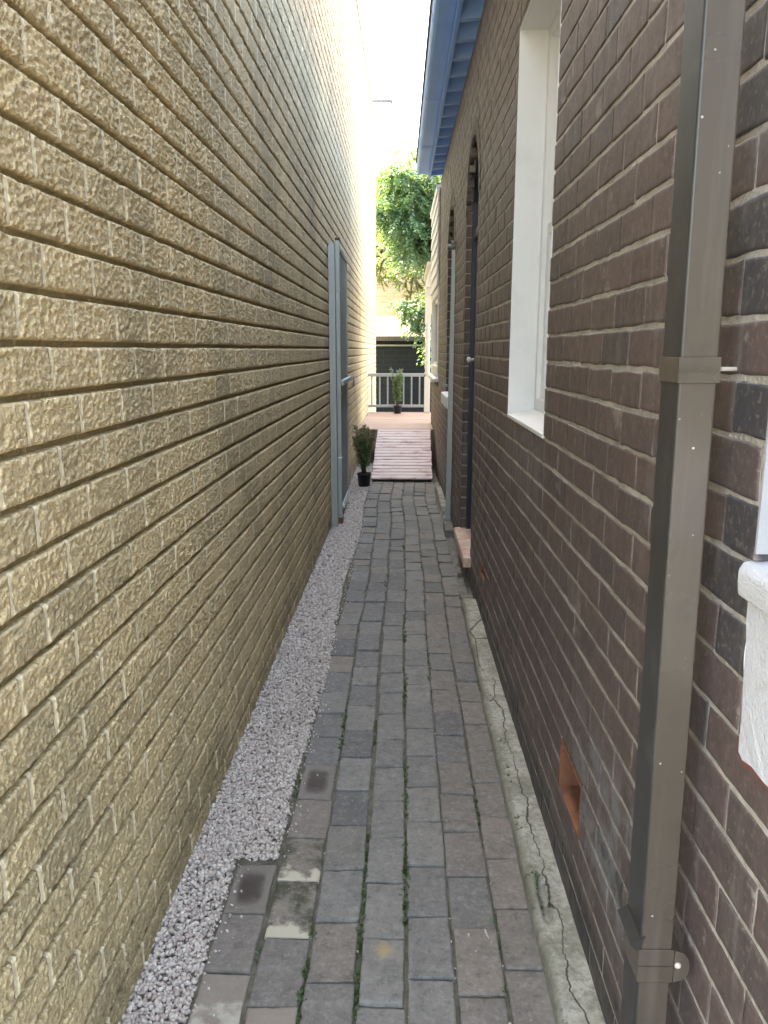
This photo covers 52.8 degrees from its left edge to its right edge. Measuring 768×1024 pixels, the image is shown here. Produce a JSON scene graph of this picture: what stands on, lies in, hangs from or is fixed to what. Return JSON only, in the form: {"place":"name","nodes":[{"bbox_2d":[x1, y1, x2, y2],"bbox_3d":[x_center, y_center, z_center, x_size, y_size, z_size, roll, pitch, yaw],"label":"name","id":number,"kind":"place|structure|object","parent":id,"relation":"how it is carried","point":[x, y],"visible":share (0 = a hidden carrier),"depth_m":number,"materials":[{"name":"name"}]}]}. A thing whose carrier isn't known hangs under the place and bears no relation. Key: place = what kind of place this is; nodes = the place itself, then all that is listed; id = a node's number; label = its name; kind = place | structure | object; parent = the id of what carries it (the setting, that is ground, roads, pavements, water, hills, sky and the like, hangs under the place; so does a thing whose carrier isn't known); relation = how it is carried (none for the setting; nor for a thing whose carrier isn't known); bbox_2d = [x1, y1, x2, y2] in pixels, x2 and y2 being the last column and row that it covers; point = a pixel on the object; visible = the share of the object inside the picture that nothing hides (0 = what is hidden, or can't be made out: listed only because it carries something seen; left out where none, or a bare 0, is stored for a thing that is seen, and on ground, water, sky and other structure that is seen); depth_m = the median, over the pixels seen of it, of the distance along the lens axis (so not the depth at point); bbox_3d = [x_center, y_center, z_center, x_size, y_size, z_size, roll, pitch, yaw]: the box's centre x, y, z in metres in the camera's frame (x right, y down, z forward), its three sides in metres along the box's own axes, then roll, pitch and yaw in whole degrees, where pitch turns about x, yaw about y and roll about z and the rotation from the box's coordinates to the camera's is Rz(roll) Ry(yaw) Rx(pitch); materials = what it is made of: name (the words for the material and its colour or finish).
{"place":"outdoors","nodes":[
{"label":"outdoors","id":0,"kind":"place"},
{"bbox_2d":[125,464,555,1023],"bbox_3d":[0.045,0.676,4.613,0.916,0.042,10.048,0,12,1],"label":"path","id":1,"kind":"structure","parent":0,"point":[328,990],"depth_m":2.52,"materials":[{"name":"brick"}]},
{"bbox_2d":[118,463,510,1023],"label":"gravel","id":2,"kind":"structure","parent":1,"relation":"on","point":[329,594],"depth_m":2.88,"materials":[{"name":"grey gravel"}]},
{"bbox_2d":[328,243,337,526],"bbox_3d":[-0.453,-1.082,6.918,0.062,2.515,0.062,0,12,1],"label":"gate post","id":3,"kind":"object","parent":2,"relation":"on","point":[333,370],"visible":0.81,"depth_m":6.88,"materials":[{"name":"metal"}]},
{"bbox_2d":[335,237,353,523],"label":"steel gate","id":4,"kind":"structure","parent":3,"relation":"attached to","point":[343,380],"depth_m":7.28,"materials":[{"name":"grey metal"}]},
{"bbox_2d":[351,423,375,486],"bbox_3d":[-0.241,-0.679,9.190,0.305,0.764,0.368,0,12,1],"label":"potted plant","id":5,"kind":"object","parent":2,"relation":"on","point":[362,444],"visible":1,"depth_m":9.16,"materials":[{"name":"green plant"}]},
{"bbox_2d":[371,429,431,481],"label":"timber ramp","id":6,"kind":"structure","parent":1,"relation":"on","point":[402,455],"depth_m":10.14,"materials":[{"name":"pink wood"}]},
{"bbox_2d":[255,507,566,1023],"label":"weeds","id":7,"kind":"object","parent":1,"relation":"on","point":[360,938],"visible":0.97,"depth_m":2.34,"materials":[{"name":"green plant"}]},
{"bbox_2d":[434,482,473,602],"bbox_3d":[0.596,0.110,7.214,0.100,0.036,4.700,0,12,1],"label":"rubble strip","id":8,"kind":"object","parent":1,"relation":"on","point":[463,586],"visible":0.48,"depth_m":5.85,"materials":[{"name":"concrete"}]},
{"bbox_2d":[435,486,444,512],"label":"kerb","id":9,"kind":"structure","parent":8,"relation":"on","point":[440,495],"depth_m":8.28,"materials":[{"name":"concrete"}]},
{"bbox_2d":[443,521,453,537],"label":"concrete block","id":10,"kind":"structure","parent":8,"relation":"on","point":[448,527],"depth_m":6.77,"materials":[{"name":"grey concrete"}]},
{"bbox_2d":[443,240,455,520],"bbox_3d":[0.593,-1.149,7.026,0.110,2.501,0.076,0,12,1],"label":"gate post","id":11,"kind":"object","parent":8,"relation":"on","point":[451,246],"visible":0.91,"depth_m":7.02,"materials":[{"name":"metal"}]},
{"bbox_2d":[457,570,461,576],"bbox_3d":[0.544,0.453,5.590,0.036,0.044,0.084,0,12,1],"label":"stone chip","id":12,"kind":"object","parent":8,"relation":"on","point":[459,573],"visible":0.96,"depth_m":5.55,"materials":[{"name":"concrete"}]},
{"bbox_2d":[460,594,471,600],"bbox_3d":[0.534,0.570,5.055,0.081,0.056,0.084,0,12,1],"label":"concrete fragment","id":13,"kind":"object","parent":1,"relation":"on","point":[465,596],"visible":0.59,"depth_m":5.03,"materials":[{"name":"grey concrete"}]},
{"bbox_2d":[461,598,605,1023],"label":"kerb","id":14,"kind":"structure","parent":1,"relation":"on","point":[571,988],"depth_m":2.40,"materials":[{"name":"concrete"}]},
{"bbox_2d":[368,445,374,462],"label":"ground","id":15,"kind":"structure","parent":0,"point":[372,454],"depth_m":12.39,"materials":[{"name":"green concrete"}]},
{"bbox_2d":[0,0,375,1023],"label":"brick building","id":16,"kind":"structure","parent":15,"relation":"on","point":[186,192],"depth_m":2.06,"materials":[{"name":"beige brick"}]},
{"bbox_2d":[372,98,392,103],"bbox_3d":[-0.505,-8.134,15.579,1.369,0.620,0.060,0,12,1],"label":"antenna","id":17,"kind":"object","parent":16,"relation":"attached to","point":[390,100],"visible":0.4,"depth_m":15.52,"materials":[{"name":"metal"}]},
{"bbox_2d":[375,230,425,335],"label":"brick building","id":18,"kind":"structure","parent":15,"relation":"on","point":[385,298],"depth_m":25.08,"materials":[{"name":"beige paint"}]},
{"bbox_2d":[375,233,425,313],"bbox_3d":[0.500,-6.204,24.339,3.395,5.355,1.372,0,12,1],"label":"tree","id":19,"kind":"object","parent":15,"relation":"on","point":[379,278],"visible":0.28,"depth_m":24.05,"materials":[{"name":"green plant"}]},
{"bbox_2d":[375,318,430,411],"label":"shed","id":20,"kind":"structure","parent":15,"relation":"on","point":[396,352],"depth_m":18.70,"materials":[{"name":"paint"}]},
{"bbox_2d":[384,291,431,381],"bbox_3d":[1.280,-3.602,17.474,2.562,3.080,1.778,0,12,1],"label":"tree","id":21,"kind":"object","parent":15,"relation":"on","point":[409,315],"visible":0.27,"depth_m":17.02,"materials":[{"name":"green plant"}]},
{"bbox_2d":[375,141,440,227],"bbox_3d":[0.905,-9.168,29.522,6.105,9.048,5.393,-11,16,-41],"label":"tree","id":22,"kind":"object","parent":15,"relation":"on","point":[412,153],"visible":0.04,"depth_m":28.54,"materials":[{"name":"green plant"}]},
{"bbox_2d":[375,161,441,294],"bbox_3d":[1.984,-6.117,21.433,5.614,6.380,3.590,0,12,1],"label":"tree","id":23,"kind":"object","parent":15,"relation":"on","point":[404,200],"visible":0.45,"depth_m":20.14,"materials":[{"name":"green plant"}]},
{"bbox_2d":[416,0,767,1023],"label":"brick house","id":24,"kind":"structure","parent":15,"relation":"on","point":[546,138],"depth_m":1.93,"materials":[{"name":"brick"}]},
{"bbox_2d":[359,412,432,444],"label":"timber deck","id":25,"kind":"structure","parent":24,"relation":"attached to","point":[376,421],"depth_m":12.05,"materials":[{"name":"brown wood"}]},
{"bbox_2d":[368,373,423,406],"bbox_3d":[0.215,-2.141,13.630,0.986,0.590,0.060,0,12,1],"label":"railing","id":26,"kind":"object","parent":25,"relation":"on","point":[387,375],"visible":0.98,"depth_m":13.60,"materials":[{"name":"grey paint"}]},
{"bbox_2d":[389,368,404,413],"bbox_3d":[0.222,-2.112,13.434,0.275,0.800,0.282,0,12,1],"label":"potted plant","id":27,"kind":"object","parent":25,"relation":"on","point":[397,382],"visible":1,"depth_m":13.42,"materials":[{"name":"green plant"}]},
{"bbox_2d":[424,262,431,412],"bbox_3d":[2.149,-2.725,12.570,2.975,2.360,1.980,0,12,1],"label":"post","id":28,"kind":"object","parent":25,"relation":"on","point":[428,298],"visible":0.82,"depth_m":13.40,"materials":[{"name":"paint"}]},
{"bbox_2d":[428,286,438,381],"bbox_3d":[0.715,-2.396,10.523,0.160,1.166,1.990,0,12,1],"label":"window","id":29,"kind":"structure","parent":24,"relation":"in","point":[433,376],"depth_m":11.16,"materials":[{"name":"white paint"}]},
{"bbox_2d":[441,391,447,408],"bbox_3d":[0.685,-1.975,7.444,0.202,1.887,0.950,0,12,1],"label":"window sill","id":30,"kind":"structure","parent":24,"relation":"in","point":[444,395],"depth_m":7.47,"materials":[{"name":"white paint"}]},
{"bbox_2d":[466,154,478,528],"bbox_3d":[0.663,-1.136,5.421,0.107,2.757,0.861,0,12,1],"label":"door","id":31,"kind":"structure","parent":24,"relation":"in","point":[471,359],"depth_m":5.78,"materials":[{"name":"blue paint"}]},
{"bbox_2d":[507,0,561,438],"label":"window","id":32,"kind":"structure","parent":24,"relation":"in","point":[539,47],"depth_m":3.28,"materials":[{"name":"white paint"}]},
{"bbox_2d":[617,0,745,1023],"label":"downpipe","id":33,"kind":"object","parent":24,"relation":"attached to","point":[690,368],"visible":1,"depth_m":1.12,"materials":[{"name":"brown metal"}]},
{"bbox_2d":[737,422,767,790],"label":"window","id":34,"kind":"structure","parent":24,"relation":"in","point":[752,577],"depth_m":1.05,"materials":[{"name":"white paint"}]},
{"bbox_2d":[358,0,429,173],"label":"sky","id":35,"kind":"structure","parent":0,"point":[394,32],"materials":[{"name":"white"}]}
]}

